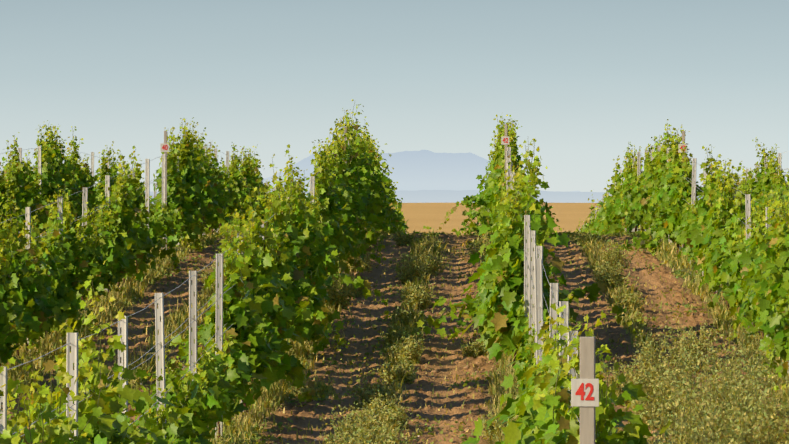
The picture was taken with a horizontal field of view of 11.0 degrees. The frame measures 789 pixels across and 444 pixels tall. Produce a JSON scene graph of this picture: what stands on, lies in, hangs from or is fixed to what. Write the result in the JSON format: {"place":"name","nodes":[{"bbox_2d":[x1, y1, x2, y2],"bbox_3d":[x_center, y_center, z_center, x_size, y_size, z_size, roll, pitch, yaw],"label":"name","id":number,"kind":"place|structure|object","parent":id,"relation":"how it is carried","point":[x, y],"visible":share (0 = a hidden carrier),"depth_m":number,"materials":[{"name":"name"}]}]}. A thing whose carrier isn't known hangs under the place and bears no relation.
{"place":"outdoors","nodes":[
{"label":"outdoors","id":0,"kind":"place"},
{"bbox_2d":[0,0,788,191],"bbox_3d":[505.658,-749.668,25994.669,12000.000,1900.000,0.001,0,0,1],"label":"sky","id":1,"kind":"structure","parent":0,"point":[584,93],"depth_m":26002.92,"materials":[{"name":"blue"}]},
{"bbox_2d":[1,203,787,443],"bbox_3d":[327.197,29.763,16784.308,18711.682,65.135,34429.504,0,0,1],"label":"terrain","id":2,"kind":"structure","parent":0,"point":[433,216],"depth_m":54.54,"materials":[{"name":"soil"}]},
{"bbox_2d":[0,367,6,433],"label":"vineyard post","id":3,"kind":"object","parent":2,"relation":"on","point":[3,399],"visible":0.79,"depth_m":20.67,"materials":[{"name":"metal"}]},
{"bbox_2d":[18,148,21,232],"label":"vineyard post","id":4,"kind":"object","parent":2,"relation":"on","point":[20,154],"visible":0.1,"depth_m":75.78,"materials":[{"name":"wood"}]},
{"bbox_2d":[25,207,30,349],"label":"vineyard post","id":5,"kind":"object","parent":2,"relation":"on","point":[28,211],"visible":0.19,"depth_m":49.62,"materials":[{"name":"wood"}]},
{"bbox_2d":[38,146,41,235],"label":"vineyard post","id":6,"kind":"object","parent":2,"relation":"on","point":[39,160],"visible":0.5,"depth_m":79.39,"materials":[{"name":"wood"}]},
{"bbox_2d":[57,196,62,239],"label":"vineyard post","id":7,"kind":"object","parent":2,"relation":"on","point":[59,199],"visible":0.23,"depth_m":53.22,"materials":[{"name":"wood"}]},
{"bbox_2d":[66,333,77,439],"bbox_3d":[-1.911,1.804,24.296,0.070,2.300,0.026,0,0,1],"label":"vineyard post","id":8,"kind":"object","parent":2,"relation":"on","point":[72,356],"visible":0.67,"depth_m":24.29,"materials":[{"name":"metal"}]},
{"bbox_2d":[82,187,87,311],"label":"vineyard post","id":9,"kind":"object","parent":2,"relation":"on","point":[85,197],"visible":0.27,"depth_m":56.77,"materials":[{"name":"wood"}]},
{"bbox_2d":[91,152,93,224],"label":"vineyard post","id":10,"kind":"object","parent":2,"relation":"on","point":[92,162],"visible":0.19,"depth_m":90.07,"materials":[{"name":"wood"}]},
{"bbox_2d":[105,175,109,291],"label":"vineyard post","id":11,"kind":"object","parent":2,"relation":"on","point":[107,181],"visible":0.12,"depth_m":60.30,"materials":[{"name":"wood"}]},
{"bbox_2d":[118,316,127,417],"bbox_3d":[-1.839,1.784,27.786,0.071,2.300,0.023,0,-1,9],"label":"vineyard post","id":12,"kind":"object","parent":2,"relation":"on","point":[123,324],"visible":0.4,"depth_m":27.79,"materials":[{"name":"wood"}]},
{"bbox_2d":[145,159,149,258],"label":"vineyard post","id":13,"kind":"object","parent":2,"relation":"on","point":[147,174],"visible":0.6,"depth_m":67.61,"materials":[{"name":"wood"}]},
{"bbox_2d":[155,293,165,436],"bbox_3d":[-1.783,1.693,31.499,0.070,2.300,0.024,-1,0,6],"label":"vineyard post","id":14,"kind":"object","parent":2,"relation":"on","point":[160,337],"visible":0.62,"depth_m":31.48,"materials":[{"name":"wood"}]},
{"bbox_2d":[162,154,165,238],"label":"vineyard post","id":15,"kind":"object","parent":2,"relation":"on","point":[163,179],"visible":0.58,"depth_m":71.28,"materials":[{"name":"wood"}]},
{"bbox_2d":[161,131,168,249],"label":"row marker post","id":16,"kind":"object","parent":2,"relation":"on","point":[165,147],"visible":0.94,"depth_m":71.66,"materials":[{"name":"grey wood"}]},
{"bbox_2d":[189,271,196,380],"bbox_3d":[-1.715,1.565,34.993,0.070,2.300,0.025,0,0,-2],"label":"vineyard post","id":17,"kind":"object","parent":2,"relation":"on","point":[193,325],"visible":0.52,"depth_m":34.98,"materials":[{"name":"wood"}]},
{"bbox_2d":[215,254,222,437],"bbox_3d":[-1.648,1.446,38.591,0.070,2.300,0.024,0,0,-2],"label":"vineyard post","id":18,"kind":"object","parent":2,"relation":"on","point":[219,301],"visible":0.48,"depth_m":38.58,"materials":[{"name":"wood"}]},
{"bbox_2d":[226,151,228,231],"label":"vineyard post","id":19,"kind":"object","parent":2,"relation":"on","point":[227,159],"visible":0.1,"depth_m":89.18,"materials":[{"name":"wood"}]},
{"bbox_2d":[310,176,314,203],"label":"vineyard post","id":20,"kind":"object","parent":2,"relation":"on","point":[312,186],"visible":0.21,"depth_m":60.24,"materials":[{"name":"wood"}]},
{"bbox_2d":[0,99,788,443],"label":"vine","id":21,"kind":"object","parent":2,"relation":"on","point":[294,271],"depth_m":49.91,"materials":[{"name":"green plant"}]},
{"bbox_2d":[0,148,788,436],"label":"trellis wires","id":22,"kind":"object","parent":2,"relation":"on","point":[234,284],"visible":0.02,"depth_m":35.37,"materials":[{"name":"silver metal"}]},
{"bbox_2d":[1,229,788,443],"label":"grass","id":23,"kind":"structure","parent":2,"relation":"on","point":[49,342],"depth_m":53.33,"materials":[{"name":"green plant"}]},
{"bbox_2d":[20,233,782,443],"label":"soil clods","id":24,"kind":"object","parent":2,"relation":"on","point":[438,371],"visible":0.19,"depth_m":52.70,"materials":[{"name":"soil"}]},
{"bbox_2d":[96,229,788,443],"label":"weed","id":25,"kind":"object","parent":2,"relation":"on","point":[391,413],"depth_m":39.98,"materials":[{"name":"green plant"}]},
{"bbox_2d":[501,124,508,177],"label":"row marker post","id":26,"kind":"object","parent":2,"relation":"on","point":[505,140],"visible":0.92,"depth_m":75.54,"materials":[{"name":"grey wood"}]},
{"bbox_2d":[506,151,509,196],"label":"vineyard post","id":27,"kind":"object","parent":2,"relation":"on","point":[507,153],"visible":0.1,"depth_m":72.00,"materials":[{"name":"wood"}]},
{"bbox_2d":[507,163,511,188],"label":"vineyard post","id":28,"kind":"object","parent":2,"relation":"on","point":[509,172],"visible":0.08,"depth_m":64.75,"materials":[{"name":"wood"}]},
{"bbox_2d":[511,172,514,189],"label":"vineyard post","id":29,"kind":"object","parent":2,"relation":"on","point":[512,180],"visible":0.12,"depth_m":61.33,"materials":[{"name":"wood"}]},
{"bbox_2d":[524,215,529,316],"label":"vineyard post","id":30,"kind":"object","parent":2,"relation":"on","point":[526,250],"visible":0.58,"depth_m":47.05,"materials":[{"name":"wood"}]},
{"bbox_2d":[529,231,535,335],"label":"vineyard post","id":31,"kind":"object","parent":2,"relation":"on","point":[532,253],"visible":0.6,"depth_m":43.48,"materials":[{"name":"wood"}]},
{"bbox_2d":[534,259,543,364],"bbox_3d":[1.297,1.477,36.408,0.070,2.300,0.024,-1,1,1],"label":"vineyard post","id":32,"kind":"object","parent":2,"relation":"on","point":[538,286],"visible":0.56,"depth_m":36.39,"materials":[{"name":"wood"}]},
{"bbox_2d":[535,246,542,359],"bbox_3d":[1.396,1.382,39.984,0.070,2.300,0.023,1,-1,6],"label":"vineyard post","id":33,"kind":"object","parent":2,"relation":"on","point":[540,250],"visible":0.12,"depth_m":39.99,"materials":[{"name":"wood"}]},
{"bbox_2d":[549,283,558,348],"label":"vineyard post","id":34,"kind":"object","parent":2,"relation":"on","point":[555,290],"visible":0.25,"depth_m":32.96,"materials":[{"name":"wood"}]},
{"bbox_2d":[559,301,568,355],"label":"vineyard post","id":35,"kind":"object","parent":2,"relation":"on","point":[565,312],"visible":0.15,"depth_m":29.31,"materials":[{"name":"wood"}]},
{"bbox_2d":[567,331,577,406],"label":"vineyard post","id":36,"kind":"object","parent":2,"relation":"on","point":[571,371],"visible":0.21,"depth_m":25.70,"materials":[{"name":"metal"}]},
{"bbox_2d":[571,337,598,443],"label":"row marker post","id":37,"kind":"object","parent":2,"relation":"on","point":[585,392],"visible":1,"depth_m":22.14,"materials":[{"name":"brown wood"}]},
{"bbox_2d":[637,152,640,230],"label":"vineyard post","id":38,"kind":"object","parent":2,"relation":"on","point":[638,162],"visible":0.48,"depth_m":89.90,"materials":[{"name":"wood"}]},
{"bbox_2d":[678,131,686,253],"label":"row marker post","id":39,"kind":"object","parent":2,"relation":"on","point":[683,145],"visible":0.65,"depth_m":70.98,"materials":[{"name":"grey wood"}]},
{"bbox_2d":[690,158,696,262],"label":"vineyard post","id":40,"kind":"object","parent":2,"relation":"on","point":[694,164],"visible":0.4,"depth_m":68.32,"materials":[{"name":"wood"}]},
{"bbox_2d":[702,166,706,274],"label":"vineyard post","id":41,"kind":"object","parent":2,"relation":"on","point":[705,174],"visible":0.06,"depth_m":64.70,"materials":[{"name":"wood"}]},
{"bbox_2d":[745,194,752,326],"bbox_3d":[4.661,0.786,53.983,0.070,2.300,0.023,-1,0,3],"label":"vineyard post","id":42,"kind":"object","parent":2,"relation":"on","point":[748,206],"visible":0.33,"depth_m":53.97,"materials":[{"name":"wood"}]},
{"bbox_2d":[766,207,770,336],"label":"vineyard post","id":43,"kind":"object","parent":2,"relation":"on","point":[767,225],"visible":0.08,"depth_m":50.26,"materials":[{"name":"wood"}]},
{"bbox_2d":[778,153,781,177],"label":"vineyard post","id":44,"kind":"object","parent":2,"relation":"on","point":[779,155],"visible":0.25,"depth_m":88.94,"materials":[{"name":"wood"}]},
{"bbox_2d":[262,150,580,191],"bbox_3d":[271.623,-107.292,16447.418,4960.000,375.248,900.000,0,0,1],"label":"hill","id":45,"kind":"structure","parent":0,"point":[420,170],"depth_m":16156.30,"materials":[{"name":"blue"}]},
{"bbox_2d":[149,190,702,203],"bbox_3d":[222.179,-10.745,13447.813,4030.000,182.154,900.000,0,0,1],"label":"hill ridge","id":46,"kind":"structure","parent":0,"point":[435,196],"depth_m":13078.47,"materials":[{"name":"blue"}]}
]}

